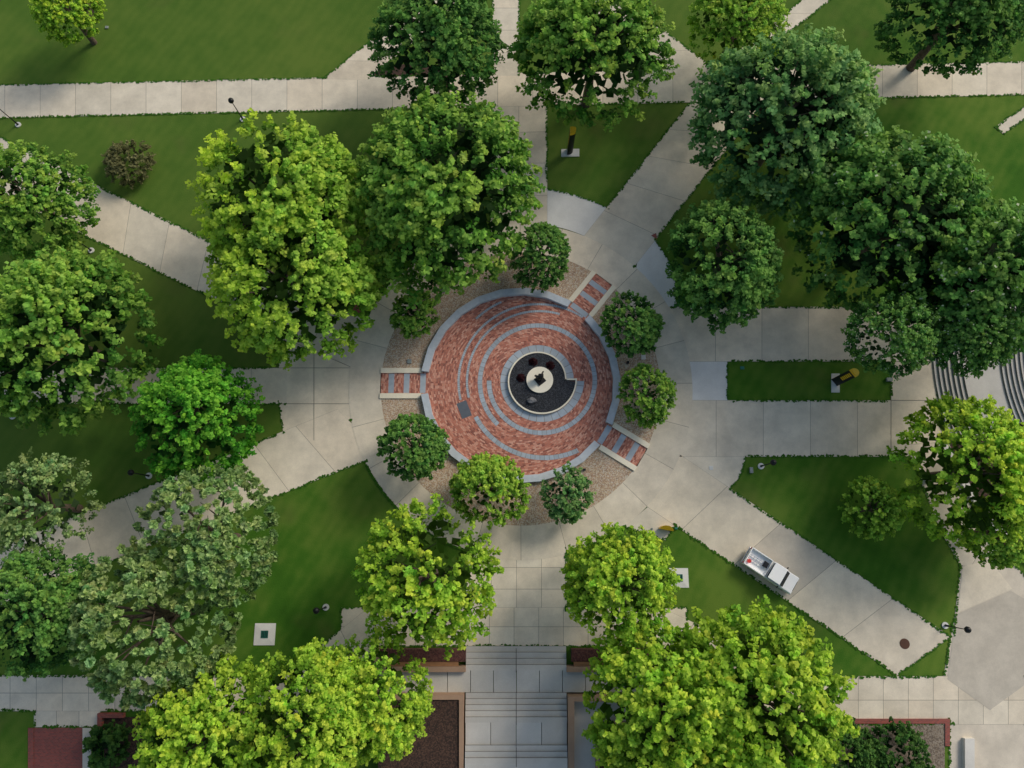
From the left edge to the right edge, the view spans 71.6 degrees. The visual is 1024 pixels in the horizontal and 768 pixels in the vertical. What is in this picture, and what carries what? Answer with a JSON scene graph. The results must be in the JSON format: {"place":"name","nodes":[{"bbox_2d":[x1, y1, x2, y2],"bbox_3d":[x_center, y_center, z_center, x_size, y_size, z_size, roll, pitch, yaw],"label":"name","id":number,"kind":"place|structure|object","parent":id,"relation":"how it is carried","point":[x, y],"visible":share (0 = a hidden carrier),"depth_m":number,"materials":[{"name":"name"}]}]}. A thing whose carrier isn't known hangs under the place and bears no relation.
{"place":"outdoors","nodes":[
{"label":"outdoors","id":0,"kind":"place"},
{"bbox_2d":[393,0,463,92],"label":"tree trunk and limbs","id":1,"kind":"object","parent":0,"point":[432,47],"visible":0.05,"depth_m":69.50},
{"bbox_2d":[0,0,1023,767],"bbox_3d":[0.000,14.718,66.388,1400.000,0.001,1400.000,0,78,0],"label":"grass lawn","id":2,"kind":"structure","parent":0,"point":[322,526],"depth_m":71.72,"materials":[{"name":"plant"}]},
{"bbox_2d":[1,174,66,225],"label":"tree trunk and limbs","id":3,"kind":"object","parent":2,"relation":"on","point":[19,189],"visible":0.23,"depth_m":66.73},
{"bbox_2d":[3,477,82,525],"bbox_3d":[-41.646,10.561,62.996,4.287,8.423,4.922,0,78,0],"label":"tree trunk and limbs","id":4,"kind":"object","parent":2,"relation":"on","point":[43,498],"visible":0.42,"depth_m":61.94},
{"bbox_2d":[6,577,95,633],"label":"tree branches","id":5,"kind":"object","parent":2,"relation":"on","point":[44,615],"visible":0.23,"depth_m":56.93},
{"bbox_2d":[0,446,105,560],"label":"tree foliage","id":6,"kind":"object","parent":2,"relation":"on","point":[49,468],"visible":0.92,"depth_m":59.95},
{"bbox_2d":[3,300,106,374],"bbox_3d":[-40.507,-4.038,64.573,6.660,11.663,8.018,0,78,0],"label":"tree trunk and limbs","id":7,"kind":"object","parent":2,"relation":"on","point":[77,331],"visible":0.11,"depth_m":62.79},
{"bbox_2d":[0,543,110,681],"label":"tree foliage","id":8,"kind":"object","parent":2,"relation":"on","point":[16,569],"visible":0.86,"depth_m":55.51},
{"bbox_2d":[27,0,106,47],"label":"tree foliage","id":9,"kind":"object","parent":2,"relation":"on","point":[56,16],"visible":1,"depth_m":71.99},
{"bbox_2d":[50,1,96,44],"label":"tree trunk and limbs","id":10,"kind":"object","parent":2,"relation":"on","point":[92,40],"visible":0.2,"depth_m":76.22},
{"bbox_2d":[0,239,166,436],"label":"tree foliage","id":11,"kind":"object","parent":2,"relation":"on","point":[31,287],"visible":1,"depth_m":60.72,"materials":[{"name":"plant"}]},
{"bbox_2d":[100,139,156,189],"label":"shrub","id":12,"kind":"object","parent":2,"relation":"on","point":[114,161],"visible":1,"depth_m":72.86,"materials":[{"name":"green plant"}]},
{"bbox_2d":[127,469,151,478],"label":"lamp post","id":13,"kind":"object","parent":2,"relation":"on","point":[130,472],"visible":0.98,"depth_m":65.82,"materials":[{"name":"black metal"}]},
{"bbox_2d":[98,595,195,664],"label":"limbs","id":14,"kind":"object","parent":2,"relation":"on","point":[153,614],"visible":0.6,"depth_m":57.03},
{"bbox_2d":[66,533,242,710],"bbox_3d":[-29.109,19.169,57.154,13.463,10.010,14.548,0,78,0],"label":"foliage","id":15,"kind":"object","parent":2,"relation":"on","point":[95,622],"visible":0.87,"depth_m":54.48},
{"bbox_2d":[167,400,222,434],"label":"tree branches","id":16,"kind":"object","parent":2,"relation":"on","point":[195,411],"visible":0.16,"depth_m":62.73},
{"bbox_2d":[128,349,265,487],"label":"tree foliage","id":17,"kind":"object","parent":2,"relation":"on","point":[189,385],"visible":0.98,"depth_m":61.20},
{"bbox_2d":[128,464,279,614],"bbox_3d":[-25.703,12.779,59.239,12.210,9.463,12.689,0,78,0],"label":"tree foliage","id":18,"kind":"object","parent":2,"relation":"on","point":[214,573],"visible":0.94,"depth_m":57.00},
{"bbox_2d":[185,498,241,550],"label":"branches","id":19,"kind":"object","parent":2,"relation":"on","point":[210,529],"visible":0.11,"depth_m":59.45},
{"bbox_2d":[183,710,244,767],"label":"tree branches","id":20,"kind":"object","parent":2,"relation":"on","point":[202,739],"visible":0.07,"depth_m":55.11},
{"bbox_2d":[228,98,245,121],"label":"lamp post","id":21,"kind":"object","parent":2,"relation":"on","point":[231,100],"visible":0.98,"depth_m":73.58,"materials":[{"name":"black metal"}]},
{"bbox_2d":[253,623,275,644],"bbox_3d":[-22.487,22.752,64.540,1.900,0.131,1.900,0,78,0],"label":"storm drain inlet","id":22,"kind":"object","parent":2,"relation":"on","point":[264,633],"visible":1,"depth_m":64.52,"materials":[{"name":"concrete"}]},
{"bbox_2d":[82,3,450,75],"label":"mulch beds","id":23,"kind":"object","parent":2,"relation":"on","point":[399,72],"visible":0.11,"depth_m":77.18,"materials":[{"name":"brown wood"}]},
{"bbox_2d":[184,107,375,287],"bbox_3d":[-21.168,-17.151,64.192,17.015,12.653,16.461,0,78,0],"label":"tree foliage","id":24,"kind":"object","parent":2,"relation":"on","point":[288,157],"visible":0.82,"depth_m":61.86,"materials":[{"name":"plant"}]},
{"bbox_2d":[249,268,311,310],"bbox_3d":[-18.941,-8.511,65.932,8.811,10.946,7.495,0,78,0],"label":"tree trunk and limbs","id":25,"kind":"object","parent":2,"relation":"on","point":[282,278],"visible":0.1,"depth_m":62.28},
{"bbox_2d":[282,689,322,762],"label":"tree branches","id":26,"kind":"object","parent":2,"relation":"on","point":[297,731],"visible":0.09,"depth_m":54.37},
{"bbox_2d":[224,637,385,767],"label":"tree foliage","id":27,"kind":"object","parent":2,"relation":"on","point":[319,700],"visible":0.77,"depth_m":52.94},
{"bbox_2d":[313,604,328,613],"bbox_3d":[-17.061,20.076,63.321,0.600,3.670,0.600,0,78,0],"label":"lamp post","id":28,"kind":"object","parent":2,"relation":"on","point":[325,607],"visible":1,"depth_m":63.28,"materials":[{"name":"black metal"}]},
{"bbox_2d":[309,633,434,767],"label":"tree foliage","id":29,"kind":"object","parent":2,"relation":"on","point":[390,734],"visible":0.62,"depth_m":55.08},
{"bbox_2d":[391,534,452,621],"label":"tree branches","id":30,"kind":"object","parent":2,"relation":"on","point":[421,578],"visible":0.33,"depth_m":59.70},
{"bbox_2d":[350,493,503,660],"bbox_3d":[-7.277,16.000,59.333,13.341,9.528,13.978,0,78,0],"label":"tree foliage","id":31,"kind":"object","parent":2,"relation":"on","point":[380,598],"visible":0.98,"depth_m":57.87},
{"bbox_2d":[350,85,546,309],"bbox_3d":[-5.961,-17.764,64.823,18.586,13.012,21.480,0,78,0],"label":"tree foliage","id":32,"kind":"object","parent":2,"relation":"on","point":[435,206],"visible":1,"depth_m":62.37,"materials":[{"name":"plant"}]},
{"bbox_2d":[408,124,494,214],"bbox_3d":[-5.577,-17.179,67.017,8.152,12.579,11.490,0,78,0],"label":"tree trunk and limbs","id":33,"kind":"object","parent":2,"relation":"on","point":[473,169],"visible":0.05,"depth_m":64.80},
{"bbox_2d":[28,712,949,767],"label":"brick edging and paving","id":34,"kind":"object","parent":2,"relation":"on","point":[55,748],"visible":0.79,"depth_m":62.61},
{"bbox_2d":[82,719,131,767],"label":"shrub","id":35,"kind":"object","parent":34,"relation":"on","point":[110,738],"visible":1,"depth_m":61.08,"materials":[{"name":"green plant"}]},
{"bbox_2d":[104,717,142,767],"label":"bed mulch","id":36,"kind":"object","parent":34,"relation":"on","point":[131,750],"visible":0.33,"depth_m":62.58,"materials":[{"name":"brown wood"}]},
{"bbox_2d":[105,26,892,529],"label":"utility covers and lights","id":37,"kind":"object","parent":2,"relation":"on","point":[627,362],"visible":0.88,"depth_m":69.59,"materials":[{"name":"metal"}]},
{"bbox_2d":[374,647,639,767],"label":"planter wall caps","id":38,"kind":"object","parent":2,"relation":"on","point":[572,698],"visible":0.37,"depth_m":61.84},
{"bbox_2d":[383,662,602,665],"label":"bench slats","id":39,"kind":"object","parent":38,"relation":"attached to","point":[457,664],"visible":0.47,"depth_m":63.08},
{"bbox_2d":[379,646,643,767],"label":"stairs and landings","id":40,"kind":"structure","parent":2,"relation":"on","point":[497,736],"depth_m":62.49,"materials":[{"name":"concrete"}]},
{"bbox_2d":[0,0,1023,767],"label":"walkway slabs","id":41,"kind":"structure","parent":2,"relation":"on","point":[984,668],"depth_m":68.53,"materials":[{"name":"concrete"}]},
{"bbox_2d":[0,139,100,260],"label":"tree foliage","id":42,"kind":"object","parent":41,"relation":"on","point":[63,204],"visible":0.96,"depth_m":65.35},
{"bbox_2d":[128,652,296,767],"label":"tree foliage","id":43,"kind":"object","parent":41,"relation":"on","point":[181,719],"visible":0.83,"depth_m":53.27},
{"bbox_2d":[202,213,389,370],"bbox_3d":[-19.338,-8.870,63.463,16.887,11.149,15.169,0,78,0],"label":"tree foliage","id":44,"kind":"object","parent":41,"relation":"on","point":[348,281],"visible":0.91,"depth_m":60.72,"materials":[{"name":"plant"}]},
{"bbox_2d":[367,0,509,107],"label":"tree foliage","id":45,"kind":"object","parent":41,"relation":"on","point":[440,22],"visible":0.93,"depth_m":66.04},
{"bbox_2d":[0,1,1023,726],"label":"walkway pavement joints","id":46,"kind":"object","parent":41,"relation":"on","point":[516,567],"depth_m":67.51,"materials":[{"name":"grey"}]},
{"bbox_2d":[380,274,646,465],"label":"plaza entry brick paving","id":47,"kind":"structure","parent":41,"relation":"on","point":[613,436],"depth_m":69.60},
{"bbox_2d":[388,280,639,461],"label":"stone stripes","id":48,"kind":"object","parent":47,"relation":"on","point":[608,428],"visible":1,"depth_m":69.59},
{"bbox_2d":[507,0,679,131],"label":"tree foliage","id":49,"kind":"object","parent":41,"relation":"on","point":[639,35],"visible":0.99,"depth_m":65.89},
{"bbox_2d":[666,594,860,767],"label":"tree foliage","id":50,"kind":"object","parent":41,"relation":"on","point":[757,661],"visible":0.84,"depth_m":53.67,"materials":[{"name":"plant"}]},
{"bbox_2d":[741,547,798,594],"bbox_3d":[23.689,17.090,65.012,5.170,1.660,2.180,33,80,7],"label":"pickup truck","id":51,"kind":"object","parent":41,"relation":"on","point":[779,576],"visible":1,"depth_m":64.70,"materials":[{"name":"white paint"}]},
{"bbox_2d":[840,291,947,380],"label":"tree foliage","id":52,"kind":"object","parent":41,"relation":"on","point":[914,344],"visible":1,"depth_m":59.17,"materials":[{"name":"green plant"}]},
{"bbox_2d":[900,638,909,648],"bbox_3d":[35.620,23.566,64.400,0.920,0.051,0.920,0,78,0],"label":"manhole cover","id":53,"kind":"object","parent":41,"relation":"on","point":[904,643],"visible":1,"depth_m":64.39,"materials":[{"name":"orange metal"}]},
{"bbox_2d":[873,0,1023,78],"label":"tree foliage","id":54,"kind":"object","parent":41,"relation":"on","point":[978,15],"visible":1,"depth_m":67.85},
{"bbox_2d":[879,188,1023,378],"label":"tree foliage","id":55,"kind":"object","parent":41,"relation":"on","point":[1002,233],"visible":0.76,"depth_m":58.21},
{"bbox_2d":[921,300,1020,378],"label":"tree foliage","id":56,"kind":"object","parent":55,"relation":"attached to","point":[972,347],"visible":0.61,"depth_m":58.80,"materials":[{"name":"green plant"}]},
{"bbox_2d":[886,390,1023,554],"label":"tree foliage","id":57,"kind":"object","parent":41,"relation":"on","point":[1006,432],"visible":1,"depth_m":60.12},
{"bbox_2d":[961,495,1023,569],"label":"tree foliage","id":58,"kind":"object","parent":41,"relation":"on","point":[1010,555],"visible":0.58,"depth_m":61.13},
{"bbox_2d":[381,253,659,525],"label":"gravel bed","id":59,"kind":"object","parent":2,"relation":"on","point":[606,474],"visible":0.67,"depth_m":69.22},
{"bbox_2d":[376,412,450,481],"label":"tree foliage","id":60,"kind":"object","parent":59,"relation":"on","point":[418,460],"visible":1,"depth_m":63.39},
{"bbox_2d":[389,290,440,338],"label":"tree foliage","id":61,"kind":"object","parent":59,"relation":"on","point":[408,328],"visible":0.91,"depth_m":67.58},
{"bbox_2d":[448,451,530,529],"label":"tree foliage","id":62,"kind":"object","parent":59,"relation":"on","point":[483,469],"visible":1,"depth_m":62.94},
{"bbox_2d":[380,270,649,470],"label":"plaza entry kerbs","id":63,"kind":"structure","parent":59,"relation":"on","point":[592,313],"depth_m":69.28,"materials":[{"name":"beige concrete"}]},
{"bbox_2d":[422,295,612,474],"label":"brick plaza","id":64,"kind":"structure","parent":59,"relation":"on","point":[468,438],"depth_m":69.67,"materials":[{"name":"brick"}]},
{"bbox_2d":[457,400,471,418],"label":"paving slab","id":65,"kind":"structure","parent":64,"relation":"on","point":[464,409],"depth_m":69.05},
{"bbox_2d":[421,288,620,482],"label":"plaza seat wall","id":66,"kind":"structure","parent":64,"relation":"on","point":[455,316],"depth_m":69.87,"materials":[{"name":"stone"}]},
{"bbox_2d":[457,301,596,459],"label":"paving bands","id":67,"kind":"object","parent":64,"relation":"on","point":[518,354],"visible":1,"depth_m":69.57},
{"bbox_2d":[457,302,596,459],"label":"paving joints","id":68,"kind":"object","parent":64,"relation":"on","point":[509,371],"visible":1,"depth_m":69.69,"materials":[{"name":"grey"}]},
{"bbox_2d":[508,352,576,413],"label":"planter rim and pedestal","id":69,"kind":"object","parent":64,"relation":"on","point":[534,386],"visible":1,"depth_m":69.30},
{"bbox_2d":[528,358,537,365],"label":"burgundy plant","id":70,"kind":"object","parent":69,"relation":"on","point":[532,361],"visible":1,"depth_m":69.74,"materials":[{"name":"red plant"}]},
{"bbox_2d":[534,371,545,385],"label":"bronze sculpture","id":71,"kind":"object","parent":69,"relation":"on","point":[539,379],"visible":1,"depth_m":68.97,"materials":[{"name":"grey"}]},
{"bbox_2d":[509,353,574,412],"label":"planting bed","id":72,"kind":"object","parent":69,"relation":"in","point":[557,394],"visible":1,"depth_m":69.29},
{"bbox_2d":[546,361,554,369],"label":"burgundy plant","id":73,"kind":"object","parent":69,"relation":"on","point":[549,364],"visible":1,"depth_m":69.65,"materials":[{"name":"red plant"}]},
{"bbox_2d":[508,221,571,292],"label":"tree foliage","id":74,"kind":"object","parent":59,"relation":"on","point":[552,238],"visible":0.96,"depth_m":67.70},
{"bbox_2d":[539,460,596,524],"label":"tree foliage","id":75,"kind":"object","parent":59,"relation":"on","point":[573,506],"visible":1,"depth_m":63.96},
{"bbox_2d":[599,289,665,357],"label":"tree foliage","id":76,"kind":"object","parent":59,"relation":"on","point":[647,324],"visible":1,"depth_m":66.53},
{"bbox_2d":[615,363,677,428],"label":"tree foliage","id":77,"kind":"object","parent":59,"relation":"on","point":[658,412],"visible":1,"depth_m":66.02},
{"bbox_2d":[82,728,974,767],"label":"concrete bench blocks","id":78,"kind":"structure","parent":2,"relation":"on","point":[968,752],"depth_m":62.18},
{"bbox_2d":[561,149,578,156],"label":"sculpture base","id":79,"kind":"object","parent":2,"relation":"on","point":[575,152],"visible":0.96,"depth_m":74.95,"materials":[{"name":"concrete"}]},
{"bbox_2d":[567,126,575,154],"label":"campus marker pylon","id":80,"kind":"object","parent":2,"relation":"on","point":[571,138],"visible":1,"depth_m":72.33,"materials":[{"name":"black metal"}]},
{"bbox_2d":[563,10,626,107],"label":"tree trunk and limbs","id":81,"kind":"object","parent":2,"relation":"on","point":[583,105],"visible":0.15,"depth_m":71.48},
{"bbox_2d":[559,522,682,651],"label":"tree foliage","id":82,"kind":"object","parent":2,"relation":"on","point":[612,572],"visible":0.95,"depth_m":58.02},
{"bbox_2d":[620,566,646,609],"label":"tree branches","id":83,"kind":"object","parent":2,"relation":"on","point":[633,588],"visible":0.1,"depth_m":59.06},
{"bbox_2d":[547,189,726,399],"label":"light walkway slabs","id":84,"kind":"structure","parent":2,"relation":"on","point":[573,213],"depth_m":72.36,"materials":[{"name":"concrete"}]},
{"bbox_2d":[581,617,741,767],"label":"tree foliage","id":85,"kind":"object","parent":2,"relation":"on","point":[618,748],"visible":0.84,"depth_m":53.73,"materials":[{"name":"plant"}]},
{"bbox_2d":[659,525,673,530],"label":"campus marker pylon","id":86,"kind":"object","parent":2,"relation":"on","point":[667,528],"visible":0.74,"depth_m":65.76,"materials":[{"name":"yellow metal"}]},
{"bbox_2d":[669,568,688,587],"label":"storm drain inlet","id":87,"kind":"object","parent":2,"relation":"on","point":[682,573],"visible":0.52,"depth_m":65.60,"materials":[{"name":"concrete"}]},
{"bbox_2d":[643,705,779,767],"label":"tree foliage","id":88,"kind":"object","parent":2,"relation":"on","point":[732,735],"visible":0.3,"depth_m":52.97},
{"bbox_2d":[665,197,784,335],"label":"tree foliage","id":89,"kind":"object","parent":2,"relation":"on","point":[748,279],"visible":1,"depth_m":63.39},
{"bbox_2d":[710,218,753,275],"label":"tree branches","id":90,"kind":"object","parent":2,"relation":"on","point":[719,254],"visible":0.24,"depth_m":64.97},
{"bbox_2d":[686,0,791,67],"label":"tree foliage","id":91,"kind":"object","parent":2,"relation":"on","point":[755,28],"visible":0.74,"depth_m":69.12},
{"bbox_2d":[719,0,767,57],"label":"tree trunk and limbs","id":92,"kind":"object","parent":2,"relation":"on","point":[733,39],"visible":0.17,"depth_m":71.57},
{"bbox_2d":[758,459,776,468],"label":"lamp post","id":93,"kind":"object","parent":2,"relation":"on","point":[773,462],"visible":1,"depth_m":66.16,"materials":[{"name":"black metal"}]},
{"bbox_2d":[687,23,886,221],"bbox_3d":[25.729,-25.282,66.097,18.329,14.068,18.650,0,78,0],"label":"tree foliage","id":94,"kind":"object","parent":2,"relation":"on","point":[824,66],"visible":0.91,"depth_m":64.16,"materials":[{"name":"plant"}]},
{"bbox_2d":[739,61,834,166],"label":"tree branches","id":95,"kind":"object","parent":2,"relation":"on","point":[760,162],"visible":0.23,"depth_m":66.09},
{"bbox_2d":[831,374,839,392],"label":"statue base","id":96,"kind":"object","parent":2,"relation":"on","point":[835,388],"visible":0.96,"depth_m":69.50,"materials":[{"name":"concrete"}]},
{"bbox_2d":[831,368,858,385],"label":"campus marker pylon","id":97,"kind":"object","parent":2,"relation":"on","point":[848,375],"visible":1,"depth_m":67.05,"materials":[{"name":"black metal"}]},
{"bbox_2d":[856,492,886,516],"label":"shrub branches","id":98,"kind":"object","parent":2,"relation":"on","point":[870,506],"visible":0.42,"depth_m":64.34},
{"bbox_2d":[837,475,906,541],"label":"tree foliage","id":99,"kind":"object","parent":2,"relation":"on","point":[869,485],"visible":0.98,"depth_m":63.29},
{"bbox_2d":[834,724,944,767],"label":"bed gravel","id":100,"kind":"structure","parent":2,"relation":"on","point":[933,736],"depth_m":62.58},
{"bbox_2d":[817,717,879,767],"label":"shrub","id":101,"kind":"object","parent":100,"relation":"on","point":[866,756],"visible":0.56,"depth_m":60.16,"materials":[{"name":"green plant"}]},
{"bbox_2d":[863,716,935,767],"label":"shrub","id":102,"kind":"object","parent":100,"relation":"on","point":[884,758],"visible":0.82,"depth_m":60.63,"materials":[{"name":"green plant"}]},
{"bbox_2d":[785,124,999,329],"bbox_3d":[34.531,-14.755,63.333,19.401,13.420,18.977,0,78,0],"label":"tree foliage","id":103,"kind":"object","parent":2,"relation":"on","point":[935,163],"visible":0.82,"depth_m":60.79,"materials":[{"name":"plant"}]},
{"bbox_2d":[857,166,956,253],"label":"tree branches","id":104,"kind":"object","parent":2,"relation":"on","point":[864,250],"visible":0.19,"depth_m":63.28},
{"bbox_2d":[942,622,971,632],"bbox_3d":[39.485,21.619,62.979,0.600,3.670,0.600,0,78,0],"label":"lamp post","id":105,"kind":"object","parent":2,"relation":"on","point":[945,625],"visible":1,"depth_m":62.87,"materials":[{"name":"black metal"}]},
{"bbox_2d":[944,445,1006,533],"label":"terrace kerb","id":106,"kind":"structure","parent":2,"relation":"on","point":[946,447],"depth_m":67.21,"materials":[{"name":"concrete"}]},
{"bbox_2d":[933,286,1023,435],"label":"steps","id":107,"kind":"structure","parent":2,"relation":"on","point":[1004,386],"depth_m":68.45,"materials":[{"name":"concrete"}]},
{"bbox_2d":[950,422,1023,541],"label":"branches","id":108,"kind":"object","parent":2,"relation":"on","point":[970,482],"depth_m":67.89,"materials":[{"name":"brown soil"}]},
{"bbox_2d":[378,648,650,767],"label":"planter mulch","id":109,"kind":"object","parent":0,"point":[437,746],"visible":0.44,"depth_m":61.45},
{"bbox_2d":[737,655,804,758],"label":"tree branches","id":110,"kind":"object","parent":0,"point":[755,697],"visible":0.09,"depth_m":54.95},
{"bbox_2d":[906,3,1009,71],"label":"tree trunk and limbs","id":111,"kind":"object","parent":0,"point":[921,55],"visible":0.13,"depth_m":74.56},
{"bbox_2d":[928,453,1003,486],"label":"tree branches","id":112,"kind":"object","parent":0,"point":[982,468],"visible":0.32,"depth_m":60.76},
{"bbox_2d":[957,242,1022,294],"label":"tree branches","id":113,"kind":"object","parent":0,"point":[984,255],"visible":0.07,"depth_m":60.44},
{"bbox_2d":[973,528,1020,545],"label":"tree branches","id":114,"kind":"object","parent":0,"point":[987,533],"visible":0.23,"depth_m":62.94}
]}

